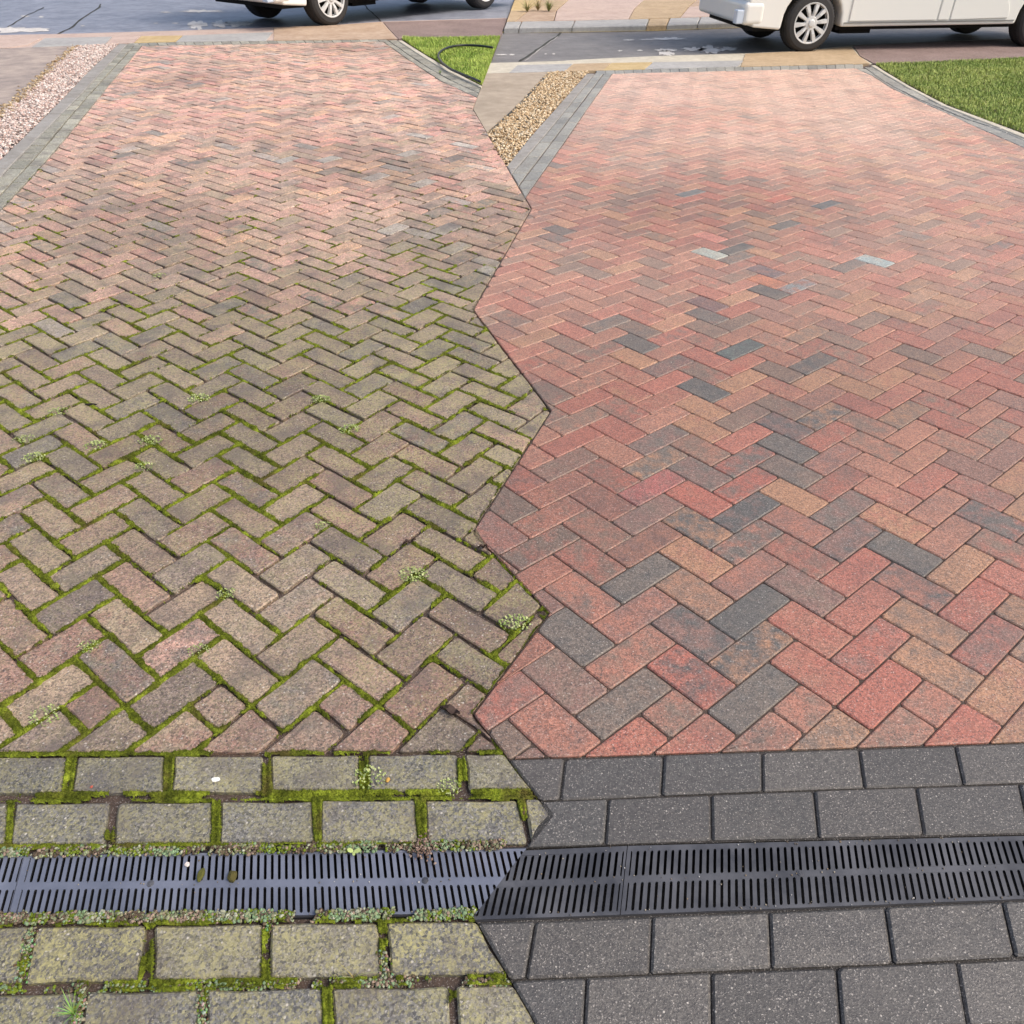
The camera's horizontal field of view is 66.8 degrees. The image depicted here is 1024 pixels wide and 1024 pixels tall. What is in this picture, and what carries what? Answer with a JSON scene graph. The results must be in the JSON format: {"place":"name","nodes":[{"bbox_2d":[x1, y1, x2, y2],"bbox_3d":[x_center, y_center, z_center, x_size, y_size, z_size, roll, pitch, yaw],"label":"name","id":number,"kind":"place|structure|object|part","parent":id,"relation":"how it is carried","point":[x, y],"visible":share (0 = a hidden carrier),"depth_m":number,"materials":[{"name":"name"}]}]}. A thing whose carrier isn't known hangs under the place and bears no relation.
{"place":"outdoors","nodes":[
{"label":"outdoors","id":0,"kind":"place"},
{"bbox_2d":[0,46,71,112],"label":"worn hardstanding","id":1,"kind":"structure","parent":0,"point":[20,68],"depth_m":8.57,"materials":[{"name":"grey concrete"}]},
{"bbox_2d":[0,44,80,117],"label":"leaf litter","id":2,"kind":"object","parent":1,"relation":"on","point":[17,99],"visible":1,"depth_m":7.67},
{"bbox_2d":[0,43,117,159],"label":"gravel","id":3,"kind":"structure","parent":0,"point":[45,99],"depth_m":7.26,"materials":[{"name":"beige gravel"}]},
{"bbox_2d":[0,44,140,210],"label":"mossy side course","id":4,"kind":"object","parent":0,"point":[29,154],"visible":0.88,"depth_m":6.19,"materials":[{"name":"concrete"}]},
{"bbox_2d":[0,18,501,48],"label":"blotched pavement","id":5,"kind":"structure","parent":0,"point":[369,31],"depth_m":10.52,"materials":[{"name":"beige concrete"}]},
{"bbox_2d":[129,39,383,46],"bbox_3d":[-3.286,-6.049,10.115,3.376,0.143,0.438,-5,38,-6],"label":"mossy header course","id":6,"kind":"object","parent":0,"point":[239,43],"visible":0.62,"depth_m":10.02,"materials":[{"name":"concrete"}]},
{"bbox_2d":[0,0,513,34],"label":"damp road","id":7,"kind":"structure","parent":0,"point":[21,17],"depth_m":12.81,"materials":[{"name":"grey asphalt"}]},
{"bbox_2d":[215,0,493,24],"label":"van","id":8,"kind":"object","parent":7,"relation":"on","point":[326,12],"visible":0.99,"depth_m":11.37,"materials":[{"name":"white paint"}]},
{"bbox_2d":[0,915,533,1023],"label":"stained block course","id":9,"kind":"object","parent":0,"point":[446,955],"visible":0.91,"depth_m":1.28,"materials":[{"name":"concrete"}]},
{"bbox_2d":[0,838,509,1023],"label":"lichen crust","id":10,"kind":"object","parent":9,"relation":"on","point":[386,979],"visible":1,"depth_m":1.34},
{"bbox_2d":[52,988,87,1023],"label":"grass tuft","id":11,"kind":"object","parent":10,"relation":"on","point":[71,1011],"visible":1,"depth_m":1.22,"materials":[{"name":"green plant"}]},
{"bbox_2d":[399,829,437,864],"bbox_3d":[-0.168,0.625,1.438,0.059,0.013,0.077,-19,42,-22],"label":"dried flower","id":12,"kind":"object","parent":10,"relation":"on","point":[423,849],"visible":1,"depth_m":1.44,"materials":[{"name":"brown plant"}]},
{"bbox_2d":[336,960,382,978],"bbox_3d":[-0.256,0.750,1.254,0.089,0.038,0.033,9,39,12],"label":"weed","id":13,"kind":"object","parent":9,"relation":"on","point":[351,974],"visible":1,"depth_m":1.26,"materials":[{"name":"green plant"}]},
{"bbox_2d":[0,753,547,880],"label":"mossy block course","id":14,"kind":"object","parent":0,"point":[93,819],"visible":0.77,"depth_m":1.51,"materials":[{"name":"concrete"}]},
{"bbox_2d":[211,777,219,781],"bbox_3d":[-0.595,0.537,1.557,0.018,0.003,0.011,0,38,0],"label":"white spot","id":15,"kind":"object","parent":14,"relation":"on","point":[214,779],"visible":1,"depth_m":1.56,"materials":[{"name":"white"}]},
{"bbox_2d":[352,765,385,788],"bbox_3d":[-0.286,0.528,1.555,0.066,0.015,0.056,0,38,0],"label":"stonecrop clump","id":16,"kind":"object","parent":14,"relation":"on","point":[367,771],"visible":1,"depth_m":1.56,"materials":[{"name":"green plant"}]},
{"bbox_2d":[437,778,461,795],"bbox_3d":[-0.125,0.544,1.539,0.051,0.010,0.043,0,38,0],"label":"stonecrop clump","id":17,"kind":"object","parent":14,"relation":"on","point":[448,779],"visible":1,"depth_m":1.54,"materials":[{"name":"green plant"}]},
{"bbox_2d":[0,42,549,755],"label":"mossy driveway","id":18,"kind":"structure","parent":0,"point":[164,126],"depth_m":2.79,"materials":[{"name":"brick"}]},
{"bbox_2d":[12,434,33,442],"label":"stonecrop clump","id":19,"kind":"object","parent":18,"relation":"on","point":[24,438],"visible":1,"depth_m":2.54,"materials":[{"name":"green plant"}]},
{"bbox_2d":[21,451,46,462],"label":"stonecrop clump","id":20,"kind":"object","parent":18,"relation":"on","point":[25,458],"visible":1,"depth_m":2.46,"materials":[{"name":"green plant"}]},
{"bbox_2d":[28,703,59,726],"bbox_3d":[-1.010,0.436,1.675,0.073,0.012,0.059,0,38,0],"label":"stonecrop clump","id":21,"kind":"object","parent":18,"relation":"on","point":[35,712],"visible":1,"depth_m":1.67,"materials":[{"name":"green plant"}]},
{"bbox_2d":[48,407,67,415],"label":"stonecrop clump","id":22,"kind":"object","parent":18,"relation":"on","point":[57,411],"visible":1,"depth_m":2.68,"materials":[{"name":"green plant"}]},
{"bbox_2d":[77,639,101,652],"bbox_3d":[-0.999,0.315,1.832,0.062,0.011,0.042,0,38,0],"label":"stonecrop clump","id":23,"kind":"object","parent":18,"relation":"on","point":[88,645],"visible":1,"depth_m":1.83,"materials":[{"name":"green plant"}]},
{"bbox_2d":[83,439,108,450],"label":"stonecrop clump","id":24,"kind":"object","parent":18,"relation":"on","point":[95,441],"visible":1,"depth_m":2.52,"materials":[{"name":"green plant"}]},
{"bbox_2d":[135,461,154,471],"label":"stonecrop clump","id":25,"kind":"object","parent":18,"relation":"on","point":[143,466],"visible":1,"depth_m":2.42,"materials":[{"name":"green plant"}]},
{"bbox_2d":[137,435,162,445],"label":"stonecrop clump","id":26,"kind":"object","parent":18,"relation":"on","point":[149,437],"visible":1,"depth_m":2.54,"materials":[{"name":"green plant"}]},
{"bbox_2d":[187,393,209,402],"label":"stonecrop clump","id":27,"kind":"object","parent":18,"relation":"on","point":[202,394],"visible":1,"depth_m":2.75,"materials":[{"name":"green plant"}]},
{"bbox_2d":[187,643,209,657],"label":"stonecrop clump","id":28,"kind":"object","parent":18,"relation":"on","point":[198,648],"visible":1,"depth_m":1.82,"materials":[{"name":"green plant"}]},
{"bbox_2d":[215,587,235,599],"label":"stonecrop clump","id":29,"kind":"object","parent":18,"relation":"on","point":[228,594],"visible":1,"depth_m":1.97,"materials":[{"name":"green plant"}]},
{"bbox_2d":[0,132,548,1023],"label":"moss","id":30,"kind":"object","parent":18,"relation":"on","point":[268,792],"visible":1,"depth_m":1.94,"materials":[{"name":"green plant"}]},
{"bbox_2d":[311,395,330,403],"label":"stonecrop clump","id":31,"kind":"object","parent":18,"relation":"on","point":[328,397],"visible":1,"depth_m":2.75,"materials":[{"name":"green plant"}]},
{"bbox_2d":[314,521,330,529],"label":"stonecrop clump","id":32,"kind":"object","parent":18,"relation":"on","point":[320,524],"visible":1,"depth_m":2.19,"materials":[{"name":"green plant"}]},
{"bbox_2d":[338,424,360,433],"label":"stonecrop clump","id":33,"kind":"object","parent":18,"relation":"on","point":[355,426],"visible":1,"depth_m":2.59,"materials":[{"name":"green plant"}]},
{"bbox_2d":[403,538,415,544],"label":"dead leaf","id":34,"kind":"object","parent":18,"relation":"on","point":[409,541],"visible":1,"depth_m":2.13,"materials":[{"name":"brown plant"}]},
{"bbox_2d":[399,566,428,582],"bbox_3d":[-0.257,0.160,2.026,0.081,0.017,0.062,0,38,0],"label":"stonecrop clump","id":35,"kind":"object","parent":18,"relation":"on","point":[418,572],"visible":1,"depth_m":2.02,"materials":[{"name":"green plant"}]},
{"bbox_2d":[442,704,459,713],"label":"dead leaf","id":36,"kind":"object","parent":18,"relation":"on","point":[450,708],"visible":1,"depth_m":1.68,"materials":[{"name":"brown plant"}]},
{"bbox_2d":[498,613,530,630],"bbox_3d":[0.007,0.268,1.889,0.081,0.016,0.066,0,38,0],"label":"stonecrop clump","id":37,"kind":"object","parent":18,"relation":"on","point":[517,618],"visible":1,"depth_m":1.89,"materials":[{"name":"green plant"}]},
{"bbox_2d":[383,40,481,97],"bbox_3d":[-0.953,-5.024,8.794,0.334,0.150,4.285,-12,40,-15],"label":"curved mossy course","id":38,"kind":"object","parent":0,"point":[426,63],"visible":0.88,"depth_m":8.38,"materials":[{"name":"concrete"}]},
{"bbox_2d":[383,18,506,39],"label":"pink footpath","id":39,"kind":"structure","parent":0,"point":[451,28],"depth_m":11.24,"materials":[{"name":"pink concrete"}]},
{"bbox_2d":[402,34,499,84],"bbox_3d":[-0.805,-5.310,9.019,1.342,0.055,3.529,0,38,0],"label":"grass","id":40,"kind":"structure","parent":0,"point":[474,62],"depth_m":9.29,"materials":[{"name":"green plant"}]},
{"bbox_2d":[437,44,493,82],"bbox_3d":[-0.540,-4.949,8.521,0.635,0.025,2.528,0,38,0],"label":"garden hose","id":41,"kind":"object","parent":40,"relation":"on","point":[453,70],"visible":1,"depth_m":8.85,"materials":[{"name":"black rubber"}]},
{"bbox_2d":[473,72,547,132],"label":"tan hardstanding","id":42,"kind":"structure","parent":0,"point":[500,96],"depth_m":7.25,"materials":[{"name":"concrete"}]},
{"bbox_2d":[487,70,588,166],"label":"gravel","id":43,"kind":"structure","parent":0,"point":[554,89],"depth_m":6.59,"materials":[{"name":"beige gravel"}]},
{"bbox_2d":[507,72,611,197],"bbox_3d":[0.433,-3.240,6.513,0.290,0.144,4.590,8,39,10],"label":"grey side course","id":44,"kind":"object","parent":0,"point":[532,159],"visible":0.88,"depth_m":5.97,"materials":[{"name":"concrete"}]},
{"bbox_2d":[504,0,737,32],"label":"pavement","id":45,"kind":"structure","parent":0,"point":[569,16],"depth_m":11.89,"materials":[{"name":"concrete paving slabs"},{"name":"concrete kerb"}]},
{"bbox_2d":[518,0,532,11],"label":"dry weed","id":46,"kind":"object","parent":45,"relation":"on","point":[526,7],"visible":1,"depth_m":12.43,"materials":[{"name":"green plant"}]},
{"bbox_2d":[532,0,546,9],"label":"dry weed","id":47,"kind":"object","parent":45,"relation":"on","point":[537,5],"visible":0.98,"depth_m":12.55,"materials":[{"name":"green plant"}]},
{"bbox_2d":[541,1,563,10],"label":"dry weed","id":48,"kind":"object","parent":45,"relation":"on","point":[548,6],"visible":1,"depth_m":12.46,"materials":[{"name":"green plant"}]},
{"bbox_2d":[487,45,871,72],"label":"plain pavement","id":49,"kind":"structure","parent":0,"point":[844,55],"depth_m":8.75,"materials":[{"name":"beige concrete"}]},
{"bbox_2d":[596,64,862,74],"bbox_3d":[2.392,-4.762,8.464,3.074,0.143,0.355,-5,38,-6],"label":"grey header course","id":50,"kind":"object","parent":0,"point":[838,66],"visible":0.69,"depth_m":8.40,"materials":[{"name":"concrete"}]},
{"bbox_2d":[473,68,1023,759],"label":"clean driveway","id":51,"kind":"structure","parent":0,"point":[757,336],"depth_m":2.62,"materials":[{"name":"brick"}]},
{"bbox_2d":[477,901,1023,1023],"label":"charcoal block course","id":52,"kind":"object","parent":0,"point":[961,963],"visible":0.94,"depth_m":1.28,"materials":[{"name":"concrete"}]},
{"bbox_2d":[491,27,1009,62],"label":"dry road","id":53,"kind":"structure","parent":0,"point":[530,47],"depth_m":10.24,"materials":[{"name":"grey asphalt"}]},
{"bbox_2d":[699,0,1023,50],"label":"van","id":54,"kind":"object","parent":53,"relation":"on","point":[804,25],"visible":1,"depth_m":9.24,"materials":[{"name":"white paint"}]},
{"bbox_3d":[4.536,-5.980,9.159,1.101,0.310,0.018,-5,38,-6],"label":"door panel","id":55,"kind":"part","parent":54,"relation":"part of","materials":[{"name":"white paint"}]},
{"bbox_3d":[5.172,-6.034,9.228,0.135,0.310,0.018,-5,38,-6],"label":"door panel","id":56,"kind":"part","parent":54,"relation":"part of","materials":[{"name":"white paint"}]},
{"bbox_3d":[5.633,-6.076,9.274,0.747,0.320,0.018,-5,38,-6],"label":"door panel","id":57,"kind":"part","parent":54,"relation":"part of","materials":[{"name":"white paint"}]},
{"bbox_2d":[508,743,1023,849],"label":"grey block course","id":58,"kind":"object","parent":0,"point":[949,791],"visible":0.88,"depth_m":1.53,"materials":[{"name":"concrete"}]},
{"bbox_2d":[853,39,1023,64],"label":"brown footpath","id":59,"kind":"structure","parent":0,"point":[946,51],"depth_m":9.37,"materials":[{"name":"concrete"}]},
{"bbox_2d":[858,64,1023,147],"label":"curved grey course","id":60,"kind":"object","parent":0,"point":[997,130],"visible":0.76,"depth_m":6.73,"materials":[{"name":"concrete"}]},
{"bbox_2d":[876,56,1023,132],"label":"grass","id":61,"kind":"structure","parent":0,"point":[1005,73],"depth_m":7.64,"materials":[{"name":"green plant"}]},
{"label":"ground","id":62,"kind":"structure","parent":0,"visible":0},
{"bbox_2d":[0,847,526,921],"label":"channel drain","id":63,"kind":"object","parent":62,"relation":"on","point":[275,881],"visible":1,"depth_m":1.41,"materials":[{"name":"grey metal"}]},
{"bbox_2d":[197,868,204,881],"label":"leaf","id":64,"kind":"object","parent":63,"relation":"on","point":[200,874],"visible":1,"depth_m":1.40,"materials":[{"name":"green plant"}]},
{"bbox_2d":[227,870,236,882],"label":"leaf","id":65,"kind":"object","parent":63,"relation":"on","point":[231,876],"visible":1,"depth_m":1.40,"materials":[{"name":"plant"}]},
{"bbox_2d":[27,848,449,912],"bbox_3d":[-0.485,0.665,1.398,0.811,0.003,0.126,0,38,0],"label":"grit","id":66,"kind":"object","parent":63,"relation":"on","point":[319,882],"visible":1,"depth_m":1.40,"materials":[{"name":"grey gravel"}]},
{"bbox_2d":[347,848,360,855],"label":"seedling","id":67,"kind":"object","parent":63,"relation":"on","point":[350,850],"visible":1,"depth_m":1.43,"materials":[{"name":"green plant"}]},
{"bbox_2d":[474,836,1023,923],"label":"channel drain","id":68,"kind":"object","parent":62,"relation":"on","point":[553,891],"visible":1,"depth_m":1.42,"materials":[{"name":"grey metal"}]},
{"bbox_2d":[539,834,1009,914],"bbox_3d":[0.486,0.656,1.410,0.869,0.004,0.126,-1,38,-2],"label":"grit","id":69,"kind":"object","parent":68,"relation":"on","point":[796,873],"visible":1,"depth_m":1.41,"materials":[{"name":"grey gravel"}]}
]}

